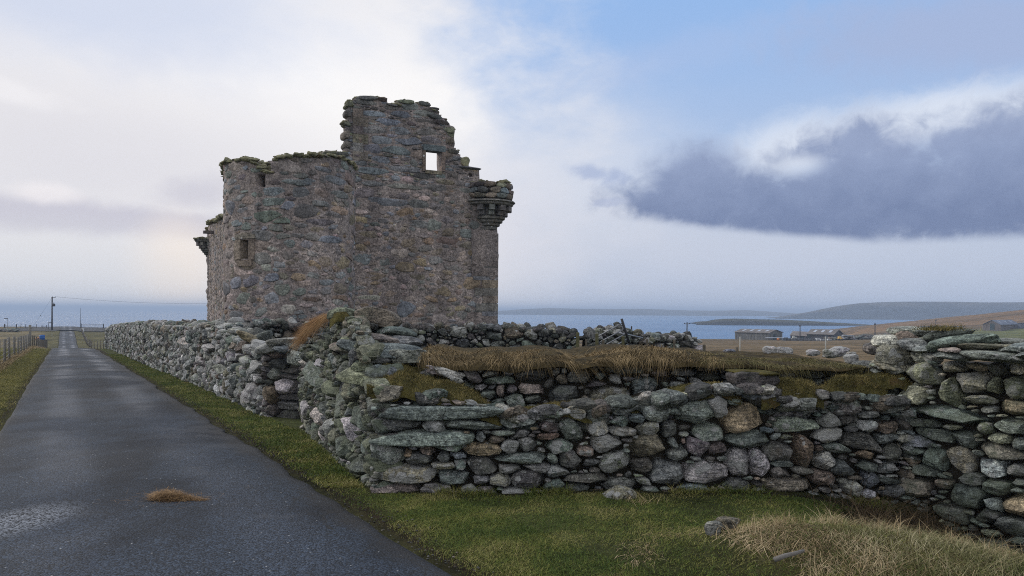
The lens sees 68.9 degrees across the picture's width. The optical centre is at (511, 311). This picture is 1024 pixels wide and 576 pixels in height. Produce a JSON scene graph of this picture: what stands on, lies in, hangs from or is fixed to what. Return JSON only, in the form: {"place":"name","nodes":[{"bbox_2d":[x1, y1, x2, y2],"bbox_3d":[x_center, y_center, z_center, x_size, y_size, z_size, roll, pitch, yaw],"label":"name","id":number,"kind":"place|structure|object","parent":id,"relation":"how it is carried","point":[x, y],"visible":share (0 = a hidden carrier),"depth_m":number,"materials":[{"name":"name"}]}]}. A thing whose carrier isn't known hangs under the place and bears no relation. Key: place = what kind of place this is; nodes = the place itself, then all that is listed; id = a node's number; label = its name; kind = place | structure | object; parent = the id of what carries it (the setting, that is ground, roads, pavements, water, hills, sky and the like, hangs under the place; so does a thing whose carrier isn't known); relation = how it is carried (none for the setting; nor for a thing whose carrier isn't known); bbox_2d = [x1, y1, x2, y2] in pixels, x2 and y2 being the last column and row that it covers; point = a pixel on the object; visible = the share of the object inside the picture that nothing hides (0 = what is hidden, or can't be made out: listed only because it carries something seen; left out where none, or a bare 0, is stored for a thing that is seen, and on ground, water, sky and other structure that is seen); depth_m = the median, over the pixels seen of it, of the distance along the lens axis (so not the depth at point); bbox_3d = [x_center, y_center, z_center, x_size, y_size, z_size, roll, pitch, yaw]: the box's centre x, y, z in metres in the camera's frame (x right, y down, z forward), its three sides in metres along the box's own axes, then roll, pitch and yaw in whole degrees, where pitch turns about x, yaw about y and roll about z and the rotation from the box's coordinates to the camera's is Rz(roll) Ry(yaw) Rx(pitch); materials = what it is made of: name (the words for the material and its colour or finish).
{"place":"outdoors","nodes":[
{"label":"outdoors","id":0,"kind":"place"},
{"bbox_2d":[0,348,48,424],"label":"olive verge grass","id":1,"kind":"structure","parent":0,"point":[38,355],"depth_m":26.47,"materials":[{"name":"green plant"}]},
{"bbox_2d":[15,326,106,330],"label":"side road","id":2,"kind":"structure","parent":0,"point":[42,328],"depth_m":192.88,"materials":[{"name":"grey asphalt"}]},
{"bbox_2d":[0,331,451,575],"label":"road","id":3,"kind":"structure","parent":0,"point":[88,436],"depth_m":6.91,"materials":[{"name":"grey asphalt"}]},
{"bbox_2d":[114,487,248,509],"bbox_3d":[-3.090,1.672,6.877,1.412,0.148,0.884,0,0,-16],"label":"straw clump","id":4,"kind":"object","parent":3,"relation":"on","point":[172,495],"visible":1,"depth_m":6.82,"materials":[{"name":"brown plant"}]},
{"bbox_2d":[0,397,493,574],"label":"road grit","id":5,"kind":"object","parent":3,"relation":"on","point":[478,567],"visible":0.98,"depth_m":6.55,"materials":[{"name":"grey gravel"}]},
{"bbox_2d":[105,354,363,487],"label":"verge grass","id":6,"kind":"structure","parent":0,"point":[162,380],"depth_m":11.86,"materials":[{"name":"green plant"}]},
{"bbox_2d":[0,309,915,339],"bbox_3d":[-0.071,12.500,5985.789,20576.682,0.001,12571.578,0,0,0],"label":"sea","id":7,"kind":"structure","parent":0,"point":[108,318],"depth_m":1000.90,"materials":[{"name":"liquid"}]},
{"bbox_2d":[275,456,653,575],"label":"short grass","id":8,"kind":"structure","parent":0,"point":[481,536],"depth_m":5.78,"materials":[{"name":"green plant"}]},
{"bbox_2d":[0,310,1023,575],"bbox_3d":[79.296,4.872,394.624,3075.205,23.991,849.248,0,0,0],"label":"ground","id":9,"kind":"structure","parent":0,"point":[798,348],"depth_m":6.40,"materials":[{"name":"green plant"}]},
{"bbox_2d":[0,328,19,331],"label":"stone dyke","id":10,"kind":"structure","parent":9,"relation":"on","point":[10,330],"depth_m":185.12,"materials":[{"name":"grey stone"}]},
{"bbox_2d":[1,325,30,363],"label":"wire fence","id":11,"kind":"object","parent":9,"relation":"on","point":[26,340],"visible":0.84,"depth_m":42.96,"materials":[{"name":"grey wood"}]},
{"bbox_2d":[0,345,42,371],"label":"dry grass","id":12,"kind":"structure","parent":9,"relation":"on","point":[9,362],"depth_m":37.00,"materials":[{"name":"plant"}]},
{"bbox_2d":[32,335,41,346],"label":"wire fence","id":13,"kind":"object","parent":9,"relation":"on","point":[38,341],"visible":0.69,"depth_m":73.14,"materials":[{"name":"grey wood"}]},
{"bbox_2d":[31,296,55,329],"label":"utility pole","id":14,"kind":"object","parent":9,"relation":"on","point":[52,304],"visible":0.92,"depth_m":189.94,"materials":[{"name":"brown wood"}]},
{"bbox_2d":[63,297,198,303],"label":"power line","id":15,"kind":"object","parent":14,"relation":"attached to","point":[140,302],"visible":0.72,"depth_m":205.37,"materials":[{"name":"metal"}]},
{"bbox_2d":[39,335,47,347],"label":"barrel","id":16,"kind":"object","parent":9,"relation":"on","point":[44,342],"visible":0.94,"depth_m":91.78,"materials":[{"name":"blue plastic"}]},
{"bbox_2d":[81,329,92,346],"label":"wire fence","id":17,"kind":"object","parent":9,"relation":"on","point":[85,338],"visible":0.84,"depth_m":149.63,"materials":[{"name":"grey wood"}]},
{"bbox_2d":[81,324,103,327],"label":"field gate","id":18,"kind":"structure","parent":9,"relation":"on","point":[90,324],"depth_m":199.97,"materials":[{"name":"grey metal"}]},
{"bbox_2d":[89,340,103,348],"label":"wire fence","id":19,"kind":"object","parent":9,"relation":"on","point":[97,344],"visible":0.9,"depth_m":98.96,"materials":[{"name":"grey wood"}]},
{"bbox_2d":[104,317,310,418],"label":"roadside wall","id":20,"kind":"structure","parent":9,"relation":"on","point":[246,365],"depth_m":17.45,"materials":[{"name":"grey stone"}]},
{"bbox_2d":[193,96,514,325],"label":"ruined castle","id":21,"kind":"structure","parent":9,"relation":"on","point":[375,213],"depth_m":26.85,"materials":[{"name":"stone"}]},
{"bbox_2d":[297,306,465,488],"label":"corner wall","id":22,"kind":"structure","parent":9,"relation":"on","point":[339,361],"depth_m":8.62,"materials":[{"name":"stone"}]},
{"bbox_2d":[285,313,328,353],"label":"russet grass","id":23,"kind":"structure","parent":22,"relation":"attached to","point":[309,327],"depth_m":10.74,"materials":[{"name":"brown plant"}]},
{"bbox_2d":[329,311,349,328],"bbox_3d":[-2.062,0.080,9.028,0.326,0.276,0.524,0,0,-11],"label":"moss cap","id":24,"kind":"object","parent":22,"relation":"on","point":[338,317],"visible":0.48,"depth_m":8.87,"materials":[{"name":"green plant"}]},
{"bbox_2d":[226,317,577,368],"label":"yard wall","id":25,"kind":"structure","parent":9,"relation":"on","point":[468,334],"depth_m":19.60,"materials":[{"name":"grey stone"}]},
{"bbox_2d":[576,332,578,346],"bbox_3d":[1.510,1.394,17.200,0.063,1.818,0.060,0,0,29],"label":"fence post","id":26,"kind":"object","parent":9,"relation":"on","point":[577,339],"visible":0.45,"depth_m":17.17,"materials":[{"name":"brown wood"}]},
{"bbox_2d":[595,333,598,344],"bbox_3d":[1.884,1.393,16.600,0.058,1.802,0.060,0,0,27],"label":"fence post","id":27,"kind":"object","parent":9,"relation":"on","point":[596,338],"visible":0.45,"depth_m":16.58,"materials":[{"name":"brown wood"}]},
{"bbox_2d":[602,485,636,499],"bbox_3d":[1.041,1.739,7.072,0.324,0.168,0.251,0,0,-23],"label":"boulder","id":28,"kind":"object","parent":9,"relation":"on","point":[618,492],"visible":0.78,"depth_m":7.00,"materials":[{"name":"grey stone"}]},
{"bbox_2d":[617,332,642,338],"bbox_3d":[2.801,0.577,17.745,0.741,0.174,0.056,0,0,-24],"label":"metal pipe","id":29,"kind":"object","parent":9,"relation":"on","point":[631,335],"visible":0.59,"depth_m":17.75,"materials":[{"name":"metal"}]},
{"bbox_2d":[426,357,854,406],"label":"turf topped wall","id":30,"kind":"structure","parent":9,"relation":"on","point":[515,389],"depth_m":8.07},
{"bbox_2d":[414,343,883,385],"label":"turf bank","id":31,"kind":"structure","parent":30,"relation":"on","point":[576,351],"depth_m":8.14,"materials":[{"name":"plant"}]},
{"bbox_2d":[723,349,735,351],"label":"boulder","id":32,"kind":"object","parent":31,"relation":"on","point":[729,350],"visible":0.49,"depth_m":10.55,"materials":[{"name":"grey stone"}]},
{"bbox_2d":[762,346,777,353],"bbox_3d":[3.594,0.556,10.404,0.207,0.147,0.143,0,0,0],"label":"boulder","id":33,"kind":"object","parent":31,"relation":"on","point":[768,349],"visible":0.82,"depth_m":10.35,"materials":[{"name":"grey stone"}]},
{"bbox_2d":[681,350,872,381],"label":"hanging grass","id":34,"kind":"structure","parent":30,"relation":"on","point":[806,361],"depth_m":8.06,"materials":[{"name":"plant"}]},
{"bbox_2d":[843,354,858,363],"bbox_3d":[4.041,0.573,8.910,0.171,0.133,0.139,0,0,0],"label":"boulder","id":35,"kind":"object","parent":30,"relation":"on","point":[850,358],"visible":0.77,"depth_m":8.86,"materials":[{"name":"grey stone"}]},
{"bbox_2d":[579,322,701,349],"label":"yard wall","id":36,"kind":"structure","parent":9,"relation":"on","point":[685,339],"depth_m":19.91,"materials":[{"name":"grey stone"}]},
{"bbox_2d":[368,383,921,503],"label":"ruined wall","id":37,"kind":"structure","parent":9,"relation":"on","point":[717,440],"depth_m":7.50,"materials":[{"name":"grey stone"}]},
{"bbox_2d":[365,362,498,425],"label":"moss bank","id":38,"kind":"structure","parent":37,"relation":"on","point":[410,380],"depth_m":7.66,"materials":[{"name":"green plant"}]},
{"bbox_2d":[496,402,591,425],"bbox_3d":[0.316,1.036,7.635,1.076,0.226,0.449,0,0,0],"label":"moss patch","id":39,"kind":"object","parent":37,"relation":"on","point":[585,420],"visible":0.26,"depth_m":7.47,"materials":[{"name":"green plant"}]},
{"bbox_2d":[515,396,640,428],"bbox_3d":[0.790,1.025,7.688,1.599,0.334,0.452,0,0,0],"label":"moss patch","id":40,"kind":"object","parent":37,"relation":"on","point":[635,411],"visible":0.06,"depth_m":7.66,"materials":[{"name":"green plant"}]},
{"bbox_2d":[413,382,911,436],"bbox_3d":[1.505,1.086,7.792,5.513,0.749,1.008,0,0,0],"label":"loose rubble","id":41,"kind":"object","parent":37,"relation":"on","point":[599,410],"visible":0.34,"depth_m":7.45,"materials":[{"name":"grey stone"}]},
{"bbox_2d":[725,396,914,416],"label":"stones","id":42,"kind":"object","parent":41,"relation":"on","point":[865,402],"visible":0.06,"depth_m":7.56,"materials":[{"name":"grey stone"}]},
{"bbox_2d":[863,371,912,390],"bbox_3d":[3.879,0.765,7.796,0.954,0.340,0.477,0,0,0],"label":"moss patch","id":43,"kind":"object","parent":41,"relation":"on","point":[885,379],"visible":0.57,"depth_m":7.66,"materials":[{"name":"green plant"}]},
{"bbox_2d":[667,379,741,404],"bbox_3d":[1.901,0.871,7.679,1.081,0.328,0.472,0,0,0],"label":"moss patch","id":44,"kind":"object","parent":37,"relation":"on","point":[680,387],"visible":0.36,"depth_m":7.55,"materials":[{"name":"green plant"}]},
{"bbox_2d":[725,369,779,385],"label":"mossy block","id":45,"kind":"structure","parent":37,"relation":"on","point":[739,376],"depth_m":7.57,"materials":[{"name":"grey stone"}]},
{"bbox_2d":[761,376,823,409],"bbox_3d":[2.892,0.825,7.666,0.828,0.336,0.558,0,0,0],"label":"moss patch","id":46,"kind":"object","parent":37,"relation":"on","point":[791,386],"visible":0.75,"depth_m":7.54,"materials":[{"name":"green plant"}]},
{"bbox_2d":[817,372,892,400],"bbox_3d":[3.547,0.790,7.745,0.938,0.306,0.508,0,0,0],"label":"moss patch","id":47,"kind":"object","parent":37,"relation":"on","point":[862,383],"visible":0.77,"depth_m":7.63,"materials":[{"name":"green plant"}]},
{"bbox_2d":[426,481,906,514],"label":"wall foot grass","id":48,"kind":"structure","parent":9,"relation":"on","point":[677,491],"depth_m":7.37,"materials":[{"name":"green plant"}]},
{"bbox_2d":[389,491,1023,575],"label":"short grass","id":49,"kind":"structure","parent":9,"relation":"on","point":[676,512],"depth_m":5.91,"materials":[{"name":"green plant"}]},
{"bbox_2d":[704,521,721,535],"bbox_3d":[1.442,1.559,5.355,0.138,0.106,0.094,0,0,0],"label":"boulder","id":50,"kind":"object","parent":9,"relation":"on","point":[711,526],"visible":0.96,"depth_m":5.33,"materials":[{"name":"grey stone"}]},
{"bbox_2d":[716,516,740,529],"bbox_3d":[1.597,1.577,5.503,0.170,0.120,0.136,0,0,0],"label":"boulder","id":51,"kind":"object","parent":9,"relation":"on","point":[729,523],"visible":0.68,"depth_m":5.45,"materials":[{"name":"grey stone"}]},
{"bbox_2d":[735,329,783,339],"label":"farm shed","id":52,"kind":"structure","parent":9,"relation":"on","point":[752,334],"depth_m":251.47,"materials":[{"name":"grey metal"}]},
{"bbox_2d":[777,347,792,353],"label":"boulder","id":53,"kind":"object","parent":9,"relation":"on","point":[788,350],"visible":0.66,"depth_m":10.44,"materials":[{"name":"grey stone"}]},
{"bbox_2d":[773,549,804,562],"bbox_3d":[1.763,1.556,4.749,0.224,0.066,0.039,0,0,-14],"label":"stone","id":54,"kind":"object","parent":9,"relation":"on","point":[783,556],"visible":1,"depth_m":4.73,"materials":[{"name":"grey stone"}]},
{"bbox_2d":[790,331,806,337],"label":"farm shed","id":55,"kind":"structure","parent":9,"relation":"on","point":[797,334],"depth_m":249.28,"materials":[{"name":"grey metal"}]},
{"bbox_2d":[600,520,1013,575],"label":"dry grass","id":56,"kind":"structure","parent":9,"relation":"on","point":[798,541],"depth_m":4.92,"materials":[{"name":"plant"}]},
{"bbox_2d":[806,349,820,355],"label":"boulder","id":57,"kind":"object","parent":9,"relation":"on","point":[811,352],"visible":1,"depth_m":10.56,"materials":[{"name":"grey stone"}]},
{"bbox_2d":[806,329,843,338],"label":"farm shed","id":58,"kind":"structure","parent":9,"relation":"on","point":[818,333],"depth_m":241.01,"materials":[{"name":"grey metal"}]},
{"bbox_2d":[822,349,834,356],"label":"boulder","id":59,"kind":"object","parent":9,"relation":"on","point":[827,352],"visible":1,"depth_m":10.16,"materials":[{"name":"grey stone"}]},
{"bbox_2d":[822,346,849,357],"bbox_3d":[4.519,0.573,10.405,0.343,0.167,0.238,0,0,0],"label":"boulder","id":60,"kind":"object","parent":9,"relation":"on","point":[839,351],"visible":0.73,"depth_m":10.31,"materials":[{"name":"grey stone"}]},
{"bbox_2d":[842,335,855,339],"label":"parked van","id":61,"kind":"object","parent":9,"relation":"on","point":[845,338],"visible":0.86,"depth_m":229.20,"materials":[{"name":"white metal"}]},
{"bbox_2d":[823,333,890,340],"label":"ruined dyke","id":62,"kind":"structure","parent":9,"relation":"on","point":[864,336],"depth_m":229.46,"materials":[{"name":"grey stone"}]},
{"bbox_2d":[769,472,1023,553],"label":"dead weeds","id":63,"kind":"object","parent":9,"relation":"on","point":[927,521],"visible":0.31,"depth_m":6.97,"materials":[{"name":"brown plant"}]},
{"bbox_2d":[852,326,1023,552],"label":"tall wall","id":64,"kind":"structure","parent":9,"relation":"on","point":[966,423],"depth_m":7.16,"materials":[{"name":"stone"}]},
{"bbox_2d":[907,323,983,332],"bbox_3d":[4.371,0.162,7.592,0.745,0.143,0.705,0,0,-31],"label":"moss tuft","id":65,"kind":"object","parent":64,"relation":"on","point":[939,328],"visible":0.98,"depth_m":7.53,"materials":[{"name":"green plant"}]},
{"bbox_2d":[983,320,1016,330],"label":"farm shed","id":66,"kind":"structure","parent":9,"relation":"on","point":[997,325],"depth_m":302.25,"materials":[{"name":"grey metal"}]},
{"bbox_2d":[1017,323,1023,328],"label":"outhouse","id":67,"kind":"structure","parent":9,"relation":"on","point":[1020,325],"depth_m":309.13,"materials":[{"name":"grey stone"}]},
{"bbox_2d":[0,0,1023,313],"label":"sky","id":68,"kind":"structure","parent":0,"point":[785,156],"materials":[{"name":"blue"}]},
{"bbox_2d":[498,308,797,315],"bbox_3d":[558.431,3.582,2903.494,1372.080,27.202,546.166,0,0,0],"label":"hills","id":69,"kind":"structure","parent":0,"point":[566,311],"depth_m":2740.39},
{"bbox_2d":[693,319,866,325],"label":"islet","id":70,"kind":"object","parent":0,"point":[765,322],"visible":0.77,"depth_m":746.92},
{"bbox_2d":[783,337,815,340],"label":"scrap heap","id":71,"kind":"object","parent":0,"point":[798,339],"visible":0.98,"depth_m":224.89,"materials":[{"name":"grey metal"}]},
{"bbox_2d":[626,491,1023,575],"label":"tall dry grass","id":72,"kind":"structure","parent":0,"point":[785,519],"depth_m":5.28,"materials":[{"name":"plant"}]},
{"bbox_2d":[704,511,1023,575],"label":"pale grass","id":73,"kind":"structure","parent":0,"point":[974,547],"depth_m":4.93,"materials":[{"name":"beige plant"}]},
{"bbox_2d":[768,302,1023,319],"bbox_3d":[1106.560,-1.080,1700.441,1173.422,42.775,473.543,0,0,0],"label":"headland","id":74,"kind":"structure","parent":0,"point":[900,310],"depth_m":1562.98,"materials":[{"name":"grey"}]},
{"bbox_3d":[2.495,1.428,16.800,0.072,1.740,0.075,0,0,0],"label":"fence post","id":75,"kind":"object","parent":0,"visible":0},
{"bbox_2d":[599,318,629,344],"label":"metal gate","id":76,"kind":"structure","parent":75,"relation":"attached to","point":[625,331],"depth_m":17.19,"materials":[{"name":"metal"}]}
]}

